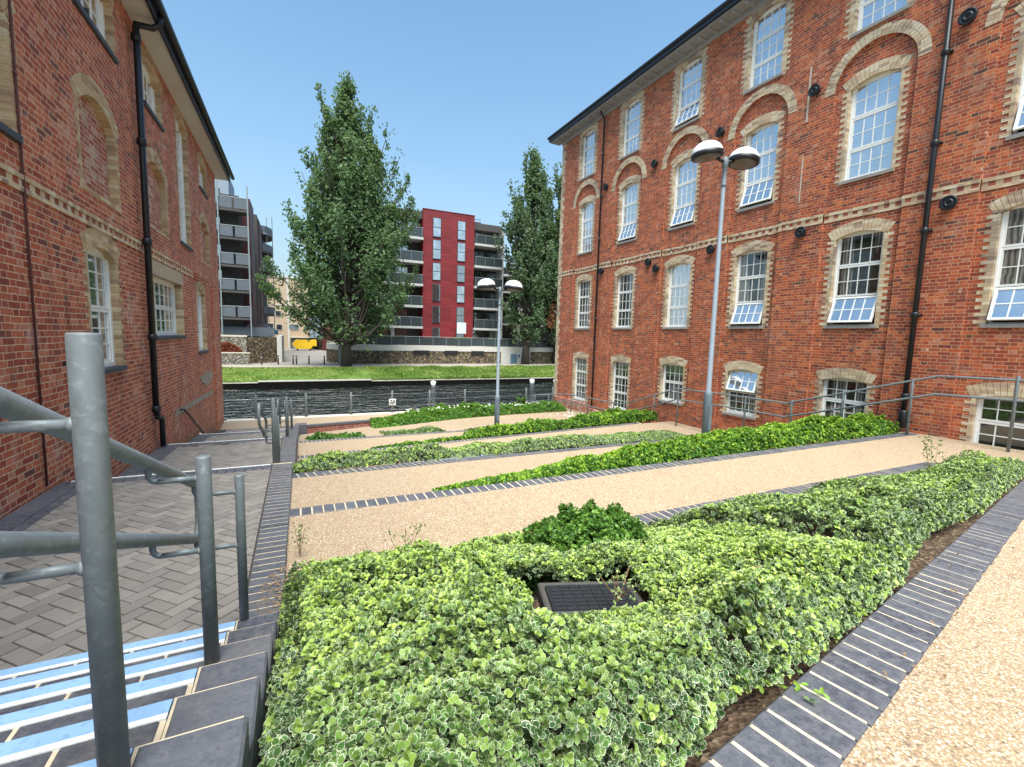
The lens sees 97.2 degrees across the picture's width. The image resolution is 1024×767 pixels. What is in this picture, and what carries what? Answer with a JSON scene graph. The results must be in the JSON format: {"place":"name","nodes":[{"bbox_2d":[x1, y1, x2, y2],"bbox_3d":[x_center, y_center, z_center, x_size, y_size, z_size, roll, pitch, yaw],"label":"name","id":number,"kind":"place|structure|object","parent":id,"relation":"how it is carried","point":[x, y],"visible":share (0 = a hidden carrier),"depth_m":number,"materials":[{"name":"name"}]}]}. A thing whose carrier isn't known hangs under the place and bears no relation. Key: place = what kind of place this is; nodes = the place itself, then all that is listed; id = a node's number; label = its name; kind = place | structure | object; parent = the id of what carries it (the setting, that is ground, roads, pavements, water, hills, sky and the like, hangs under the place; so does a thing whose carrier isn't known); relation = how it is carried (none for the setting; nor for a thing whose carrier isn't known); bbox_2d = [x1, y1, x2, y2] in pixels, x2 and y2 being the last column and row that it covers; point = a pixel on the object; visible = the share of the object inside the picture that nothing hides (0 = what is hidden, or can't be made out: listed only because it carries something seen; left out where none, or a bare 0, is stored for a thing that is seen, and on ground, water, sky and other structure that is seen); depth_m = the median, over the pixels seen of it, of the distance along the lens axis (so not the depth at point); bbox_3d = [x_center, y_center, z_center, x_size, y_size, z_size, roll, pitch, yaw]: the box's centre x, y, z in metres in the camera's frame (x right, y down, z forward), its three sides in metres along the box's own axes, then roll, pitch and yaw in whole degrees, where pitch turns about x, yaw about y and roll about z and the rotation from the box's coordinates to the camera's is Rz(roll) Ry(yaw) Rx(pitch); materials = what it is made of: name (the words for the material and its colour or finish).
{"place":"outdoors","nodes":[
{"label":"outdoors","id":0,"kind":"place"},
{"bbox_2d":[0,426,285,669],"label":"paved landing","id":1,"kind":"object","parent":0,"point":[172,585],"visible":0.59,"depth_m":3.48,"materials":[{"name":"grey brick"}]},
{"bbox_2d":[0,464,271,530],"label":"landing border","id":2,"kind":"object","parent":1,"relation":"on","point":[29,514],"visible":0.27,"depth_m":4.86,"materials":[{"name":"grey brick"}]},
{"bbox_2d":[118,437,281,476],"bbox_3d":[-5.841,1.702,8.941,2.260,0.872,4.450,-1,7,-25],"label":"landing border","id":3,"kind":"object","parent":1,"relation":"on","point":[160,453],"visible":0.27,"depth_m":9.06,"materials":[{"name":"grey brick"}]},
{"bbox_2d":[188,429,285,442],"bbox_3d":[-7.564,1.828,12.590,2.260,0.832,3.550,-1,7,-25],"label":"landing border","id":4,"kind":"object","parent":1,"relation":"on","point":[201,438],"visible":0.23,"depth_m":12.78,"materials":[{"name":"grey brick"}]},
{"bbox_2d":[215,179,274,337],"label":"apartment building","id":5,"kind":"structure","parent":0,"point":[244,249],"depth_m":46.65,"materials":[{"name":"grey"}]},
{"bbox_2d":[267,276,320,348],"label":"warehouse","id":6,"kind":"structure","parent":0,"point":[290,332],"depth_m":84.26,"materials":[{"name":"beige brick"}]},
{"bbox_2d":[220,413,396,429],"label":"river walk","id":7,"kind":"structure","parent":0,"point":[244,424],"depth_m":18.25,"materials":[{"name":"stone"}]},
{"bbox_2d":[309,304,335,349],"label":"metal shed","id":8,"kind":"structure","parent":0,"point":[323,344],"depth_m":81.75,"materials":[{"name":"metal"}]},
{"bbox_2d":[250,349,468,366],"bbox_3d":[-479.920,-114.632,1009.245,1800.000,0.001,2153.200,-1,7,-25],"label":"ground","id":9,"kind":"structure","parent":0,"point":[316,356],"depth_m":57.01,"materials":[{"name":"grey concrete"}]},
{"bbox_2d":[220,326,284,364],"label":"flint wall","id":10,"kind":"structure","parent":9,"relation":"on","point":[269,347],"depth_m":46.43,"materials":[{"name":"stone"}]},
{"bbox_2d":[221,341,242,351],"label":"shrub","id":11,"kind":"object","parent":10,"relation":"on","point":[231,347],"visible":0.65,"depth_m":43.86,"materials":[{"name":"red plant"}]},
{"bbox_2d":[292,340,316,350],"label":"skip","id":12,"kind":"object","parent":9,"relation":"on","point":[300,344],"visible":0.92,"depth_m":78.37,"materials":[{"name":"yellow paint"}]},
{"bbox_2d":[327,341,551,362],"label":"terrace deck","id":13,"kind":"structure","parent":9,"relation":"on","point":[339,352],"depth_m":49.31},
{"bbox_2d":[342,206,503,339],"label":"apartment building","id":14,"kind":"structure","parent":13,"relation":"on","point":[455,257],"depth_m":56.65,"materials":[{"name":"red brick"}]},
{"bbox_2d":[432,306,439,322],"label":"window","id":15,"kind":"structure","parent":14,"relation":"in","point":[435,309],"depth_m":56.25,"materials":[{"name":"grey glass"}]},
{"bbox_2d":[432,239,440,259],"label":"window","id":16,"kind":"structure","parent":14,"relation":"in","point":[436,243],"depth_m":55.46,"materials":[{"name":"grey glass"}]},
{"bbox_2d":[432,263,440,280],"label":"window","id":17,"kind":"structure","parent":14,"relation":"in","point":[436,267],"depth_m":55.73,"materials":[{"name":"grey glass"}]},
{"bbox_2d":[432,284,440,301],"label":"window","id":18,"kind":"structure","parent":14,"relation":"in","point":[435,287],"depth_m":55.97,"materials":[{"name":"grey glass"}]},
{"bbox_2d":[433,217,440,237],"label":"window","id":19,"kind":"structure","parent":14,"relation":"in","point":[436,221],"depth_m":55.17,"materials":[{"name":"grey glass"}]},
{"bbox_2d":[456,286,464,302],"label":"window","id":20,"kind":"structure","parent":14,"relation":"in","point":[460,296],"depth_m":57.34,"materials":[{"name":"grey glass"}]},
{"bbox_2d":[457,242,464,261],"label":"window","id":21,"kind":"structure","parent":14,"relation":"in","point":[460,246],"depth_m":56.78,"materials":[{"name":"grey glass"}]},
{"bbox_2d":[457,265,464,282],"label":"window","id":22,"kind":"structure","parent":14,"relation":"in","point":[460,268],"depth_m":57.08,"materials":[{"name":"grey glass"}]},
{"bbox_2d":[457,221,465,240],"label":"window","id":23,"kind":"structure","parent":14,"relation":"in","point":[461,227],"depth_m":56.51,"materials":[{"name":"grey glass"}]},
{"bbox_2d":[326,335,553,363],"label":"terrace wall","id":24,"kind":"structure","parent":9,"relation":"on","point":[408,350],"depth_m":53.48,"materials":[{"name":"stone"}]},
{"bbox_2d":[534,162,561,363],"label":"poplar tree","id":25,"kind":"object","parent":9,"relation":"on","point":[555,261],"visible":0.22,"depth_m":56.39,"materials":[{"name":"green plant"}]},
{"bbox_2d":[545,292,556,328],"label":"dead twigs","id":26,"kind":"object","parent":25,"relation":"hanging from","point":[549,315],"visible":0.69,"depth_m":55.99,"materials":[{"name":"brown plant"}]},
{"bbox_2d":[224,407,549,421],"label":"quay edge","id":27,"kind":"object","parent":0,"point":[322,415],"visible":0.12,"depth_m":19.59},
{"bbox_2d":[223,383,553,420],"bbox_3d":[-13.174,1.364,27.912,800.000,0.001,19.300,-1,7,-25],"label":"water","id":28,"kind":"structure","parent":0,"point":[238,403],"depth_m":32.31,"materials":[{"name":"black liquid"}]},
{"bbox_2d":[223,378,553,389],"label":"quay","id":29,"kind":"structure","parent":0,"point":[306,384],"depth_m":37.86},
{"bbox_2d":[223,377,553,383],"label":"quay coping","id":30,"kind":"object","parent":29,"relation":"on","point":[370,379],"visible":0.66,"depth_m":37.97,"materials":[{"name":"stone"}]},
{"bbox_2d":[222,364,554,382],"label":"grass bank","id":31,"kind":"structure","parent":0,"point":[303,378],"depth_m":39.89,"materials":[{"name":"green plant"}]},
{"bbox_2d":[223,374,551,382],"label":"reeds","id":32,"kind":"object","parent":31,"relation":"on","point":[450,376],"visible":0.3,"depth_m":42.13,"materials":[{"name":"green plant"}]},
{"bbox_2d":[222,364,554,366],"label":"towpath","id":33,"kind":"structure","parent":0,"point":[377,365],"depth_m":47.86,"materials":[{"name":"grey concrete"}]},
{"bbox_2d":[252,70,420,366],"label":"poplar tree","id":34,"kind":"object","parent":33,"relation":"on","point":[345,214],"visible":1,"depth_m":42.00,"materials":[{"name":"green plant"}]},
{"bbox_2d":[493,143,559,364],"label":"poplar tree","id":35,"kind":"object","parent":33,"relation":"on","point":[526,260],"visible":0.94,"depth_m":53.81,"materials":[{"name":"green plant"}]},
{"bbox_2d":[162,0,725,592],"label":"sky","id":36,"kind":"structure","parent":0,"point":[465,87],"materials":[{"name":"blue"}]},
{"bbox_2d":[502,267,555,340],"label":"apartment building","id":37,"kind":"structure","parent":0,"point":[506,332],"depth_m":68.51,"materials":[{"name":"grey glass"}]},
{"bbox_2d":[286,408,1023,766],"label":"gravel path","id":38,"kind":"structure","parent":0,"point":[968,712],"depth_m":4.76,"materials":[{"name":"beige gravel"}]},
{"bbox_2d":[131,425,298,766],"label":"stair kerb","id":39,"kind":"structure","parent":38,"relation":"on","point":[216,717],"depth_m":1.58,"materials":[{"name":"grey brick"}]},
{"bbox_2d":[257,398,279,463],"bbox_3d":[-3.706,0.844,6.910,0.217,1.411,1.516,-1,7,-25],"label":"stair handrail","id":40,"kind":"object","parent":39,"relation":"on","point":[275,436],"visible":0.98,"depth_m":6.39,"materials":[{"name":"metal"}]},
{"bbox_2d":[256,565,288,615],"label":"spilled soil","id":41,"kind":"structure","parent":39,"relation":"on","point":[270,584],"depth_m":3.19,"materials":[{"name":"brown soil"}]},
{"bbox_2d":[277,396,288,435],"bbox_3d":[-5.568,0.952,10.992,0.217,1.431,1.416,-1,7,-25],"label":"stair handrail","id":42,"kind":"object","parent":39,"relation":"on","point":[286,415],"visible":0.95,"depth_m":10.50,"materials":[{"name":"metal"}]},
{"bbox_2d":[287,523,309,555],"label":"weed","id":43,"kind":"object","parent":38,"relation":"on","point":[300,546],"visible":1,"depth_m":3.81,"materials":[{"name":"green plant"}]},
{"bbox_2d":[305,431,366,439],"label":"ground cover","id":44,"kind":"object","parent":38,"relation":"on","point":[318,435],"visible":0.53,"depth_m":13.93,"materials":[{"name":"green plant"}]},
{"bbox_2d":[295,418,414,434],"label":"retaining wall","id":45,"kind":"structure","parent":38,"relation":"on","point":[304,428],"depth_m":17.78,"materials":[{"name":"red brick"}]},
{"bbox_2d":[298,430,465,442],"bbox_3d":[-1.755,1.722,15.889,10.788,0.538,0.236,-3,7,-35],"label":"brick edging","id":46,"kind":"object","parent":38,"relation":"on","point":[379,436],"visible":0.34,"depth_m":14.10,"materials":[{"name":"grey brick"}]},
{"bbox_2d":[379,426,445,434],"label":"ground cover","id":47,"kind":"object","parent":38,"relation":"on","point":[425,429],"visible":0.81,"depth_m":15.34,"materials":[{"name":"green plant"}]},
{"bbox_2d":[369,400,566,427],"bbox_3d":[-1.695,1.273,20.661,9.701,0.873,1.908,-2,7,-33],"label":"hedge","id":48,"kind":"object","parent":38,"relation":"on","point":[429,414],"visible":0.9,"depth_m":20.17,"materials":[{"name":"green plant"}]},
{"bbox_2d":[297,422,641,458],"bbox_3d":[-0.360,1.678,13.786,11.331,0.225,0.219,-2,7,-28],"label":"brick edging","id":49,"kind":"object","parent":38,"relation":"on","point":[385,448],"visible":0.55,"depth_m":13.82,"materials":[{"name":"grey brick"}]},
{"bbox_2d":[292,439,674,477],"bbox_3d":[1.355,1.522,10.105,11.860,1.154,0.252,-4,8,-42],"label":"brick edging","id":50,"kind":"object","parent":38,"relation":"on","point":[332,472],"visible":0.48,"depth_m":7.65,"materials":[{"name":"grey brick"}]},
{"bbox_2d":[292,430,686,473],"bbox_3d":[1.067,1.412,10.571,11.309,1.334,3.886,-2,7,-28],"label":"ground cover","id":51,"kind":"object","parent":38,"relation":"on","point":[331,460],"visible":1,"depth_m":8.50,"materials":[{"name":"green plant"}]},
{"bbox_2d":[477,278,522,423],"bbox_3d":[-0.502,-0.758,16.464,1.696,5.975,0.689,0,6,-15],"label":"street lamp","id":52,"kind":"object","parent":38,"relation":"on","point":[510,285],"visible":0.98,"depth_m":16.22,"materials":[{"name":"grey galvanised steel"},{"name":"white plastic"},{"name":"glass"}]},
{"bbox_2d":[370,406,657,448],"bbox_3d":[0.767,1.560,14.965,10.837,1.081,2.144,-3,7,-34],"label":"hedge","id":53,"kind":"object","parent":38,"relation":"on","point":[618,415],"visible":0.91,"depth_m":15.08,"materials":[{"name":"green plant"}]},
{"bbox_2d":[289,432,917,516],"bbox_3d":[3.346,1.289,7.465,12.620,0.106,0.219,-1,7,-25],"label":"brick edging","id":54,"kind":"object","parent":38,"relation":"on","point":[381,501],"visible":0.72,"depth_m":6.07,"materials":[{"name":"grey brick"}]},
{"bbox_2d":[532,375,1023,451],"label":"guard rail","id":55,"kind":"object","parent":38,"relation":"on","point":[1018,380],"visible":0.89,"depth_m":10.62,"materials":[{"name":"metal"}]},
{"bbox_2d":[634,462,937,526],"bbox_3d":[2.698,1.479,5.475,9.700,0.106,0.219,-1,7,-25],"label":"brick edging","id":56,"kind":"object","parent":38,"relation":"on","point":[645,518],"visible":0.18,"depth_m":5.90,"materials":[{"name":"grey brick"}]},
{"bbox_2d":[700,480,1023,766],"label":"brick edging","id":57,"kind":"object","parent":38,"relation":"on","point":[790,727],"visible":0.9,"depth_m":1.69,"materials":[{"name":"grey brick"}]},
{"bbox_2d":[747,678,829,702],"bbox_3d":[0.920,1.023,1.520,0.265,0.043,0.095,4,6,18],"label":"fallen sprig","id":58,"kind":"object","parent":57,"relation":"on","point":[797,688],"visible":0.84,"depth_m":1.52,"materials":[{"name":"green plant"}]},
{"bbox_2d":[319,438,1023,766],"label":"soil bed","id":59,"kind":"object","parent":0,"point":[743,710],"visible":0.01,"depth_m":1.86,"materials":[{"name":"brown soil"}]},
{"bbox_2d":[257,519,909,766],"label":"ground cover","id":60,"kind":"object","parent":59,"relation":"on","point":[389,583],"visible":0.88,"depth_m":1.58,"materials":[{"name":"green plant"}]},
{"bbox_2d":[597,566,636,604],"bbox_3d":[0.539,1.016,2.229,0.207,0.150,0.222,-1,7,-25],"label":"weed","id":61,"kind":"object","parent":60,"relation":"on","point":[617,590],"visible":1,"depth_m":2.24,"materials":[{"name":"green plant"}]},
{"bbox_2d":[517,498,656,593],"bbox_3d":[0.572,1.198,3.547,1.285,0.584,1.044,-1,7,-25],"label":"shrub","id":62,"kind":"object","parent":59,"relation":"on","point":[589,523],"visible":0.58,"depth_m":3.36,"materials":[{"name":"green plant"}]},
{"bbox_2d":[537,581,643,618],"bbox_3d":[0.447,1.221,2.502,0.560,0.146,0.385,1,6,-5],"label":"drain cover","id":63,"kind":"object","parent":59,"relation":"on","point":[566,597],"visible":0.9,"depth_m":2.47,"materials":[{"name":"black metal"}]},
{"bbox_2d":[431,412,900,491],"bbox_3d":[3.189,1.322,9.356,10.789,1.618,3.352,-1,7,-25],"label":"hedge","id":64,"kind":"object","parent":59,"relation":"on","point":[798,432],"visible":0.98,"depth_m":7.99,"materials":[{"name":"green plant"}]},
{"bbox_2d":[691,140,759,433],"bbox_3d":[4.766,-1.731,10.616,1.695,7.405,0.688,0,6,-17],"label":"street lamp","id":65,"kind":"object","parent":59,"relation":"on","point":[744,158],"visible":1,"depth_m":10.36,"materials":[{"name":"grey metal"}]},
{"bbox_2d":[643,449,1023,570],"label":"ground cover","id":66,"kind":"object","parent":59,"relation":"on","point":[969,483],"visible":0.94,"depth_m":3.81,"materials":[{"name":"green plant"}]},
{"bbox_2d":[919,436,943,472],"bbox_3d":[4.955,0.920,5.386,0.255,0.568,0.247,-1,7,-25],"label":"weed","id":67,"kind":"object","parent":66,"relation":"on","point":[931,465],"visible":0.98,"depth_m":5.36,"materials":[{"name":"green plant"}]},
{"bbox_2d":[698,494,1023,766],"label":"fallen leaves","id":68,"kind":"object","parent":59,"relation":"on","point":[944,675],"visible":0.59,"depth_m":2.11,"materials":[{"name":"brown plant"}]},
{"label":"ground","id":69,"kind":"structure","parent":0,"visible":0},
{"bbox_2d":[0,0,234,519],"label":"brick mill building","id":70,"kind":"structure","parent":69,"relation":"on","point":[114,164],"depth_m":7.23,"materials":[{"name":"red brick"},{"name":"sandstone"},{"name":"slate"}]},
{"bbox_2d":[0,0,22,143],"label":"window","id":71,"kind":"structure","parent":70,"relation":"in","point":[8,116],"depth_m":4.67,"materials":[{"name":"white paint"}]},
{"bbox_2d":[72,0,118,64],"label":"window","id":72,"kind":"structure","parent":70,"relation":"in","point":[98,14],"depth_m":7.24,"materials":[{"name":"white paint"}]},
{"bbox_2d":[79,228,127,374],"bbox_3d":[-6.289,-1.238,6.863,0.250,2.160,1.550,-1,7,-25],"label":"window","id":73,"kind":"structure","parent":70,"relation":"in","point":[102,281],"depth_m":7.16,"materials":[{"name":"white paint"}]},
{"bbox_2d":[141,45,164,132],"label":"window","id":74,"kind":"structure","parent":70,"relation":"in","point":[152,100],"depth_m":9.61,"materials":[{"name":"white paint"}]},
{"bbox_2d":[152,259,185,339],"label":"window","id":75,"kind":"structure","parent":70,"relation":"in","point":[168,294],"depth_m":10.75,"materials":[{"name":"white paint"}]},
{"bbox_2d":[173,105,192,251],"bbox_3d":[-8.743,-5.364,11.861,0.250,3.499,1.641,-1,7,-25],"label":"window","id":76,"kind":"structure","parent":70,"relation":"in","point":[180,132],"depth_m":12.28,"materials":[{"name":"white paint"}]},
{"bbox_2d":[195,281,208,354],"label":"window","id":77,"kind":"structure","parent":70,"relation":"in","point":[199,287],"depth_m":14.25,"materials":[{"name":"white paint"}]},
{"bbox_2d":[197,152,207,198],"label":"window","id":78,"kind":"structure","parent":70,"relation":"in","point":[202,171],"depth_m":14.69,"materials":[{"name":"white paint"}]},
{"bbox_2d":[0,621,235,766],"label":"staircase","id":79,"kind":"structure","parent":69,"relation":"on","point":[46,716],"depth_m":1.57,"materials":[{"name":"blue brick"}]},
{"bbox_2d":[0,332,248,766],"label":"stair handrail","id":80,"kind":"object","parent":79,"relation":"attached to","point":[97,541],"visible":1,"depth_m":0.90,"materials":[{"name":"metal"}]},
{"bbox_2d":[547,0,1023,463],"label":"brick mill building","id":81,"kind":"structure","parent":69,"relation":"on","point":[873,228],"depth_m":12.23,"materials":[{"name":"red brick"}]},
{"bbox_2d":[571,352,588,402],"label":"window","id":82,"kind":"structure","parent":81,"relation":"in","point":[580,359],"depth_m":22.70,"materials":[{"name":"white paint"}]},
{"bbox_2d":[573,274,592,329],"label":"window","id":83,"kind":"structure","parent":81,"relation":"in","point":[583,285],"depth_m":22.30,"materials":[{"name":"white paint"}]},
{"bbox_2d":[577,195,595,255],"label":"window","id":84,"kind":"structure","parent":81,"relation":"in","point":[586,219],"depth_m":21.91,"materials":[{"name":"glass"}]},
{"bbox_2d":[578,122,598,181],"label":"window","id":85,"kind":"structure","parent":81,"relation":"in","point":[588,142],"depth_m":21.54,"materials":[{"name":"glass"}]},
{"bbox_2d":[608,355,630,409],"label":"window","id":86,"kind":"structure","parent":81,"relation":"in","point":[620,364],"depth_m":19.89,"materials":[{"name":"white paint"}]},
{"bbox_2d":[611,266,636,328],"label":"window","id":87,"kind":"structure","parent":81,"relation":"in","point":[625,278],"depth_m":19.50,"materials":[{"name":"white paint"}]},
{"bbox_2d":[616,175,641,244],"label":"window","id":88,"kind":"structure","parent":81,"relation":"in","point":[629,195],"depth_m":19.09,"materials":[{"name":"glass"}]},
{"bbox_2d":[618,90,644,160],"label":"window","id":89,"kind":"structure","parent":81,"relation":"in","point":[631,117],"depth_m":18.74,"materials":[{"name":"glass"}]},
{"bbox_2d":[657,356,687,405],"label":"window","id":90,"kind":"structure","parent":81,"relation":"in","point":[672,376],"depth_m":17.08,"materials":[{"name":"white paint"}]},
{"bbox_2d":[661,255,695,328],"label":"window","id":91,"kind":"structure","parent":81,"relation":"in","point":[678,279],"depth_m":16.75,"materials":[{"name":"white paint"}]},
{"bbox_2d":[667,148,700,230],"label":"window","id":92,"kind":"structure","parent":81,"relation":"in","point":[683,207],"depth_m":16.37,"materials":[{"name":"glass"}]},
{"bbox_2d":[670,47,708,132],"bbox_3d":[6.273,-10.347,15.892,0.284,2.430,1.560,-1,7,-25],"label":"window","id":93,"kind":"structure","parent":81,"relation":"in","point":[689,81],"depth_m":15.95,"materials":[{"name":"glass"}]},
{"bbox_2d":[720,361,762,419],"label":"window","id":94,"kind":"structure","parent":81,"relation":"in","point":[743,382],"depth_m":14.37,"materials":[{"name":"white paint"}]},
{"bbox_2d":[725,240,774,328],"bbox_3d":[7.401,-3.045,14.009,0.304,2.680,1.509,-1,7,-25],"label":"window","id":95,"kind":"structure","parent":81,"relation":"in","point":[751,266],"depth_m":14.05,"materials":[{"name":"white paint"}]},
{"bbox_2d":[735,111,785,212],"bbox_3d":[7.509,-6.679,13.635,0.284,2.689,1.481,-1,7,-25],"label":"window","id":96,"kind":"structure","parent":81,"relation":"in","point":[757,184],"depth_m":13.61,"materials":[{"name":"glass"}]},
{"bbox_2d":[740,0,794,94],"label":"window","id":97,"kind":"structure","parent":81,"relation":"in","point":[767,45],"depth_m":13.34,"materials":[{"name":"glass"}]},
{"bbox_2d":[812,367,876,429],"bbox_3d":[8.600,0.373,11.683,0.260,1.570,1.431,-1,7,-25],"label":"window","id":98,"kind":"structure","parent":81,"relation":"in","point":[832,384],"depth_m":11.71,"materials":[{"name":"white paint"}]},
{"bbox_2d":[819,218,894,327],"bbox_3d":[8.665,-2.734,11.351,0.304,2.680,1.509,-1,7,-25],"label":"window","id":99,"kind":"structure","parent":81,"relation":"in","point":[856,261],"depth_m":11.36,"materials":[{"name":"white paint"}]},
{"bbox_2d":[834,54,913,185],"bbox_3d":[8.784,-6.368,10.982,0.260,2.689,1.481,-1,7,-25],"label":"window","id":100,"kind":"structure","parent":81,"relation":"in","point":[873,111],"depth_m":11.01,"materials":[{"name":"glass"}]},
{"bbox_2d":[843,0,916,39],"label":"window","id":101,"kind":"structure","parent":81,"relation":"in","point":[864,15],"depth_m":10.96,"materials":[{"name":"glass"}]},
{"bbox_2d":[959,382,1023,450],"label":"window","id":102,"kind":"structure","parent":81,"relation":"in","point":[989,422],"depth_m":9.19,"materials":[{"name":"glass"}]},
{"bbox_2d":[972,189,1023,327],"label":"window","id":103,"kind":"structure","parent":81,"relation":"in","point":[1006,264],"depth_m":8.99,"materials":[{"name":"glass"}]},
{"bbox_2d":[999,1,1023,140],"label":"window","id":104,"kind":"structure","parent":81,"relation":"in","point":[1015,120],"depth_m":8.74,"materials":[{"name":"white paint"}]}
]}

